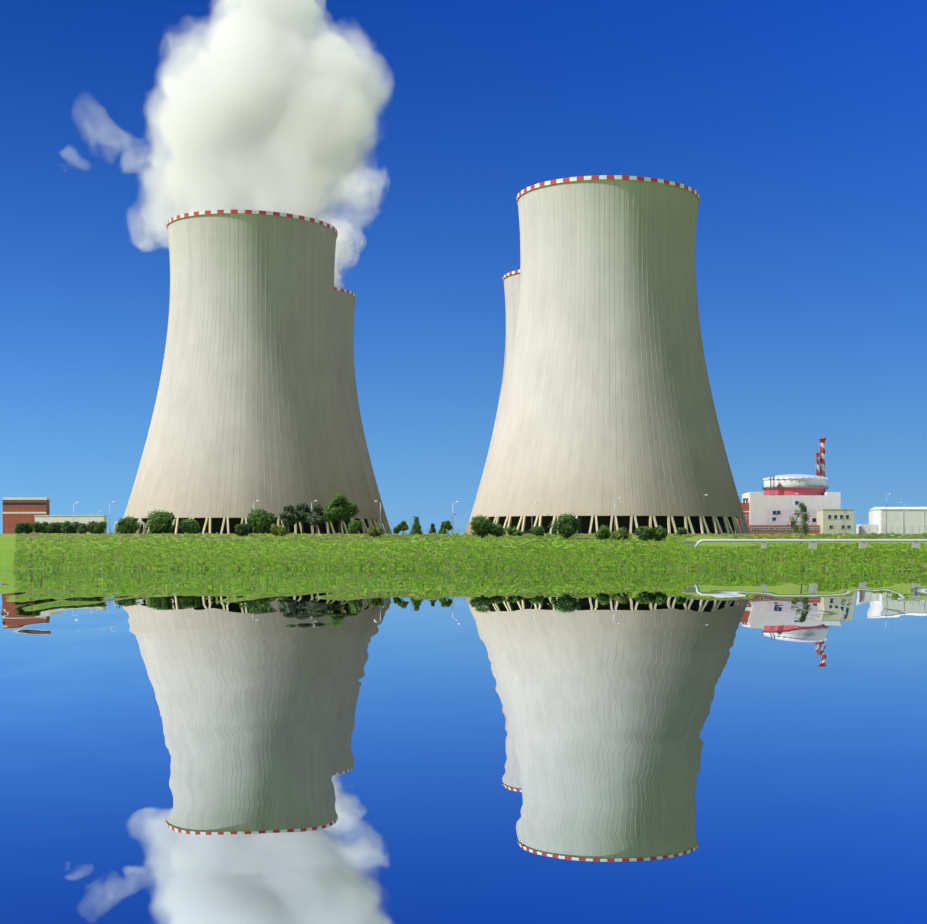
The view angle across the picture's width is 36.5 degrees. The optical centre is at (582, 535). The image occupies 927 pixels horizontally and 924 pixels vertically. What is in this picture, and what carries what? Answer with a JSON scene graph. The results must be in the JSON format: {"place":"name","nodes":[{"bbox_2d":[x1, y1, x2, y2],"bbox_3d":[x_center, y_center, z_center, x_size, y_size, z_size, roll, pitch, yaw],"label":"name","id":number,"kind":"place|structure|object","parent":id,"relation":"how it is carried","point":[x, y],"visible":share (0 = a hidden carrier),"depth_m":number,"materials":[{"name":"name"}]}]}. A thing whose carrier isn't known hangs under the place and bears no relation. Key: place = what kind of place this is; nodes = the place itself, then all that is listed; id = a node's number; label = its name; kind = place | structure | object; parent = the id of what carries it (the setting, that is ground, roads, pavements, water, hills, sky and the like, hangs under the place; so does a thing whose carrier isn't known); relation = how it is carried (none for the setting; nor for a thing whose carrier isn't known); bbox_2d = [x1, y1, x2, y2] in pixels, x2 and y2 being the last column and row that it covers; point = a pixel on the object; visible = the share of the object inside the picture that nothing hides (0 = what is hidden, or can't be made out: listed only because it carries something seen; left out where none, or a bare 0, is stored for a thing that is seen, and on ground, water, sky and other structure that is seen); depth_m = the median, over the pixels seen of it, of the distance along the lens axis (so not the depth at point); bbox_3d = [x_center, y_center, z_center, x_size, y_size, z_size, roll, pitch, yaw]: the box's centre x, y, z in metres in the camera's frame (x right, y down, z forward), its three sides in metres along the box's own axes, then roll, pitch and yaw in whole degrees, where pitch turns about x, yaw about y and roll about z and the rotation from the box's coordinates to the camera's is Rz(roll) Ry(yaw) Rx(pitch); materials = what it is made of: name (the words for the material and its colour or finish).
{"place":"outdoors","nodes":[
{"label":"outdoors","id":0,"kind":"place"},
{"bbox_2d":[0,569,926,923],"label":"pond water","id":1,"kind":"structure","parent":0,"point":[442,747],"depth_m":4.14,"materials":[{"name":"blue liquid"}]},
{"bbox_2d":[0,534,926,569],"bbox_3d":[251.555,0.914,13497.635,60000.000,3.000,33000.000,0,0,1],"label":"ground","id":2,"kind":"structure","parent":0,"point":[7,547],"depth_m":296.39,"materials":[{"name":"green plant"}]},
{"bbox_2d":[14,522,28,533],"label":"hedge bush","id":3,"kind":"object","parent":2,"relation":"on","point":[20,527],"visible":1,"depth_m":532.71,"materials":[{"name":"green plant"}]},
{"bbox_2d":[23,522,32,533],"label":"hedge bush","id":4,"kind":"object","parent":2,"relation":"on","point":[28,531],"visible":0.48,"depth_m":538.97,"materials":[{"name":"green plant"}]},
{"bbox_2d":[30,521,43,533],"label":"hedge bush","id":5,"kind":"object","parent":2,"relation":"on","point":[37,527],"visible":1,"depth_m":532.66,"materials":[{"name":"green plant"}]},
{"bbox_2d":[40,520,48,532],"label":"hedge bush","id":6,"kind":"object","parent":2,"relation":"on","point":[44,524],"visible":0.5,"depth_m":538.43,"materials":[{"name":"green plant"}]},
{"bbox_2d":[43,522,58,533],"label":"hedge bush","id":7,"kind":"object","parent":2,"relation":"on","point":[52,528],"visible":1,"depth_m":532.87,"materials":[{"name":"green plant"}]},
{"bbox_2d":[3,497,107,533],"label":"buildings","id":8,"kind":"structure","parent":2,"relation":"on","point":[25,509],"depth_m":1007.55,"materials":[{"name":"red brick"}]},
{"bbox_2d":[56,522,61,533],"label":"hedge bush","id":9,"kind":"object","parent":2,"relation":"on","point":[59,527],"visible":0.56,"depth_m":538.74,"materials":[{"name":"green plant"}]},
{"bbox_2d":[60,520,74,533],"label":"hedge bush","id":10,"kind":"object","parent":2,"relation":"on","point":[67,527],"visible":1,"depth_m":532.41,"materials":[{"name":"green plant"}]},
{"bbox_2d":[71,521,80,533],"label":"hedge bush","id":11,"kind":"object","parent":2,"relation":"on","point":[75,524],"visible":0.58,"depth_m":538.61,"materials":[{"name":"green plant"}]},
{"bbox_2d":[76,523,87,533],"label":"hedge bush","id":12,"kind":"object","parent":2,"relation":"on","point":[81,528],"visible":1,"depth_m":532.56,"materials":[{"name":"green plant"}]},
{"bbox_2d":[87,521,96,533],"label":"hedge bush","id":13,"kind":"object","parent":2,"relation":"on","point":[90,526],"visible":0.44,"depth_m":538.40,"materials":[{"name":"green plant"}]},
{"bbox_2d":[92,521,107,533],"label":"hedge bush","id":14,"kind":"object","parent":2,"relation":"on","point":[98,528],"visible":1,"depth_m":532.23,"materials":[{"name":"green plant"}]},
{"bbox_2d":[116,515,139,533],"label":"bush","id":15,"kind":"object","parent":2,"relation":"on","point":[127,524],"visible":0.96,"depth_m":561.14,"materials":[{"name":"green plant"}]},
{"bbox_2d":[114,521,145,533],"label":"pipe bridge","id":16,"kind":"structure","parent":2,"relation":"on","point":[140,522],"depth_m":603.46,"materials":[{"name":"grey metal"}]},
{"bbox_2d":[145,509,175,533],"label":"bush","id":17,"kind":"object","parent":2,"relation":"on","point":[160,522],"visible":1,"depth_m":575.77,"materials":[{"name":"green plant"}]},
{"bbox_2d":[178,517,199,533],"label":"bush","id":18,"kind":"object","parent":2,"relation":"on","point":[190,526],"visible":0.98,"depth_m":561.65,"materials":[{"name":"green plant"}]},
{"bbox_2d":[234,522,250,535],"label":"bush","id":19,"kind":"object","parent":2,"relation":"on","point":[241,529],"visible":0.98,"depth_m":381.76,"materials":[{"name":"green plant"}]},
{"bbox_2d":[118,210,379,533],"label":"cooling tower","id":20,"kind":"structure","parent":2,"relation":"on","point":[251,406],"depth_m":656.10,"materials":[{"name":"concrete"}]},
{"bbox_2d":[247,507,277,533],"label":"bush","id":21,"kind":"object","parent":2,"relation":"on","point":[262,521],"visible":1,"depth_m":575.52,"materials":[{"name":"green plant"}]},
{"bbox_2d":[270,524,288,535],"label":"bush","id":22,"kind":"object","parent":2,"relation":"on","point":[276,530],"visible":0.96,"depth_m":380.88,"materials":[{"name":"green plant"}]},
{"bbox_2d":[278,503,298,533],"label":"tree","id":23,"kind":"object","parent":2,"relation":"on","point":[288,518],"visible":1,"depth_m":590.52,"materials":[{"name":"green plant"}]},
{"bbox_2d":[293,502,313,532],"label":"tree","id":24,"kind":"object","parent":2,"relation":"on","point":[301,511],"visible":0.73,"depth_m":595.69,"materials":[{"name":"green plant"}]},
{"bbox_2d":[306,504,326,533],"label":"tree","id":25,"kind":"object","parent":2,"relation":"on","point":[314,519],"visible":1,"depth_m":590.87,"materials":[{"name":"green plant"}]},
{"bbox_2d":[323,492,359,532],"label":"tree","id":26,"kind":"object","parent":2,"relation":"on","point":[342,509],"visible":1,"depth_m":599.42,"materials":[{"name":"green plant"}]},
{"bbox_2d":[346,520,362,533],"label":"bush","id":27,"kind":"object","parent":2,"relation":"on","point":[354,526],"visible":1,"depth_m":560.25,"materials":[{"name":"green plant"}]},
{"bbox_2d":[334,287,390,533],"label":"cooling tower","id":28,"kind":"structure","parent":2,"relation":"on","point":[344,301],"depth_m":870.52,"materials":[{"name":"concrete"}]},
{"bbox_2d":[367,526,383,536],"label":"bush","id":29,"kind":"object","parent":2,"relation":"on","point":[374,531],"visible":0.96,"depth_m":364.07,"materials":[{"name":"green plant"}]},
{"bbox_2d":[375,500,380,527],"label":"street lamp","id":30,"kind":"object","parent":2,"relation":"on","point":[380,513],"visible":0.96,"depth_m":641.72,"materials":[{"name":"grey metal"}]},
{"bbox_2d":[393,526,400,533],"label":"bush","id":31,"kind":"object","parent":2,"relation":"on","point":[396,530],"visible":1,"depth_m":600.85,"materials":[{"name":"green plant"}]},
{"bbox_2d":[397,521,408,532],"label":"tree","id":32,"kind":"object","parent":2,"relation":"on","point":[403,525],"visible":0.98,"depth_m":600.48,"materials":[{"name":"green plant"}]},
{"bbox_2d":[410,517,422,535],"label":"tree","id":33,"kind":"object","parent":2,"relation":"on","point":[416,527],"visible":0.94,"depth_m":401.35,"materials":[{"name":"green plant"}]},
{"bbox_2d":[384,528,466,533],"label":"fence","id":34,"kind":"object","parent":2,"relation":"on","point":[391,530],"visible":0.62,"depth_m":801.65,"materials":[{"name":"silver metal"}]},
{"bbox_2d":[429,523,435,533],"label":"tree","id":35,"kind":"object","parent":2,"relation":"on","point":[432,529],"visible":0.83,"depth_m":640.70,"materials":[{"name":"green plant"}]},
{"bbox_2d":[438,522,446,533],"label":"tree","id":36,"kind":"object","parent":2,"relation":"on","point":[442,530],"visible":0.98,"depth_m":620.49,"materials":[{"name":"green plant"}]},
{"bbox_2d":[444,520,452,529],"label":"tree","id":37,"kind":"object","parent":2,"relation":"on","point":[448,525],"visible":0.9,"depth_m":640.08,"materials":[{"name":"green plant"}]},
{"bbox_2d":[12,532,926,569],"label":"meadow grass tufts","id":38,"kind":"object","parent":2,"relation":"on","point":[454,556],"visible":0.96,"depth_m":175.62,"materials":[{"name":"green plant"}]},
{"bbox_2d":[470,515,494,537],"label":"bush","id":39,"kind":"object","parent":2,"relation":"on","point":[482,527],"visible":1,"depth_m":351.76,"materials":[{"name":"green plant"}]},
{"bbox_2d":[465,269,519,533],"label":"cooling tower","id":40,"kind":"structure","parent":2,"relation":"on","point":[511,280],"depth_m":813.67,"materials":[{"name":"concrete"}]},
{"bbox_2d":[491,523,505,536],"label":"bush","id":41,"kind":"object","parent":2,"relation":"on","point":[499,531],"visible":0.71,"depth_m":371.62,"materials":[{"name":"green plant"}]},
{"bbox_2d":[505,526,523,535],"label":"bush","id":42,"kind":"object","parent":2,"relation":"on","point":[513,531],"visible":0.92,"depth_m":380.42,"materials":[{"name":"green plant"}]},
{"bbox_2d":[529,526,544,535],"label":"bush","id":43,"kind":"object","parent":2,"relation":"on","point":[536,531],"visible":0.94,"depth_m":380.20,"materials":[{"name":"green plant"}]},
{"bbox_2d":[548,512,582,538],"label":"bush","id":44,"kind":"object","parent":2,"relation":"on","point":[566,526],"visible":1,"depth_m":337.48,"materials":[{"name":"green plant"}]},
{"bbox_2d":[594,524,610,539],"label":"bush","id":45,"kind":"object","parent":2,"relation":"on","point":[603,532],"visible":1,"depth_m":325.03,"materials":[{"name":"green plant"}]},
{"bbox_2d":[466,175,749,533],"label":"cooling tower","id":46,"kind":"structure","parent":2,"relation":"on","point":[607,401],"depth_m":593.42,"materials":[{"name":"concrete"}]},
{"bbox_2d":[611,526,629,540],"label":"bush","id":47,"kind":"object","parent":2,"relation":"on","point":[623,533],"visible":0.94,"depth_m":324.58,"materials":[{"name":"green plant"}]},
{"bbox_2d":[637,525,654,541],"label":"bush","id":48,"kind":"object","parent":2,"relation":"on","point":[645,533],"visible":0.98,"depth_m":313.02,"materials":[{"name":"green plant"}]},
{"bbox_2d":[653,525,667,541],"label":"bush","id":49,"kind":"object","parent":2,"relation":"on","point":[660,532],"visible":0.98,"depth_m":313.10,"materials":[{"name":"green plant"}]},
{"bbox_2d":[676,527,687,534],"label":"bush","id":50,"kind":"object","parent":2,"relation":"on","point":[683,530],"visible":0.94,"depth_m":431.88,"materials":[{"name":"green plant"}]},
{"bbox_2d":[735,498,819,533],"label":"service building","id":51,"kind":"structure","parent":2,"relation":"on","point":[814,529],"depth_m":997.61,"materials":[{"name":"red brick"}]},
{"bbox_2d":[742,492,839,524],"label":"reactor building","id":52,"kind":"structure","parent":2,"relation":"on","point":[770,509],"depth_m":1027.37,"materials":[{"name":"white concrete"}]},
{"bbox_2d":[770,476,774,494],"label":"ladder","id":53,"kind":"object","parent":52,"relation":"on","point":[772,486],"visible":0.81,"depth_m":1034.16,"materials":[{"name":"grey metal"}]},
{"bbox_2d":[762,474,827,494],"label":"reactor containment","id":54,"kind":"structure","parent":52,"relation":"on","point":[794,484],"depth_m":1037.10,"materials":[{"name":"white"}]},
{"bbox_2d":[815,453,820,475],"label":"vent stack","id":55,"kind":"object","parent":52,"relation":"on","point":[817,462],"visible":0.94,"depth_m":1075.61,"materials":[{"name":"red metal"}]},
{"bbox_2d":[818,438,826,477],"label":"vent stack","id":56,"kind":"object","parent":52,"relation":"on","point":[822,467],"visible":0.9,"depth_m":1077.01,"materials":[{"name":"red metal"}]},
{"bbox_2d":[793,493,797,533],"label":"street lamp","id":57,"kind":"object","parent":2,"relation":"on","point":[793,509],"visible":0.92,"depth_m":757.88,"materials":[{"name":"grey metal"}]},
{"bbox_2d":[787,501,809,542],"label":"tree","id":58,"kind":"object","parent":2,"relation":"on","point":[804,520],"visible":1,"depth_m":421.69,"materials":[{"name":"green plant"}]},
{"bbox_2d":[683,539,926,548],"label":"pipeline","id":59,"kind":"object","parent":2,"relation":"on","point":[863,543],"visible":0.92,"depth_m":248.98,"materials":[{"name":"grey metal"}]},
{"bbox_2d":[722,525,923,533],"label":"fence","id":60,"kind":"object","parent":2,"relation":"on","point":[778,528],"visible":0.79,"depth_m":598.47,"materials":[{"name":"silver metal"}]},
{"bbox_2d":[817,509,854,533],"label":"office block","id":61,"kind":"structure","parent":2,"relation":"on","point":[842,519],"depth_m":981.81,"materials":[{"name":"white paint"}]},
{"bbox_2d":[886,493,890,532],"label":"street lamp","id":62,"kind":"object","parent":2,"relation":"on","point":[886,512],"visible":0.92,"depth_m":697.16,"materials":[{"name":"grey metal"}]},
{"bbox_2d":[856,507,926,533],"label":"white hall","id":63,"kind":"structure","parent":2,"relation":"on","point":[913,517],"depth_m":996.02,"materials":[{"name":"white metal"}]},
{"bbox_2d":[0,0,926,533],"label":"sky","id":64,"kind":"structure","parent":0,"point":[414,130],"materials":[{"name":"blue"}]}
]}

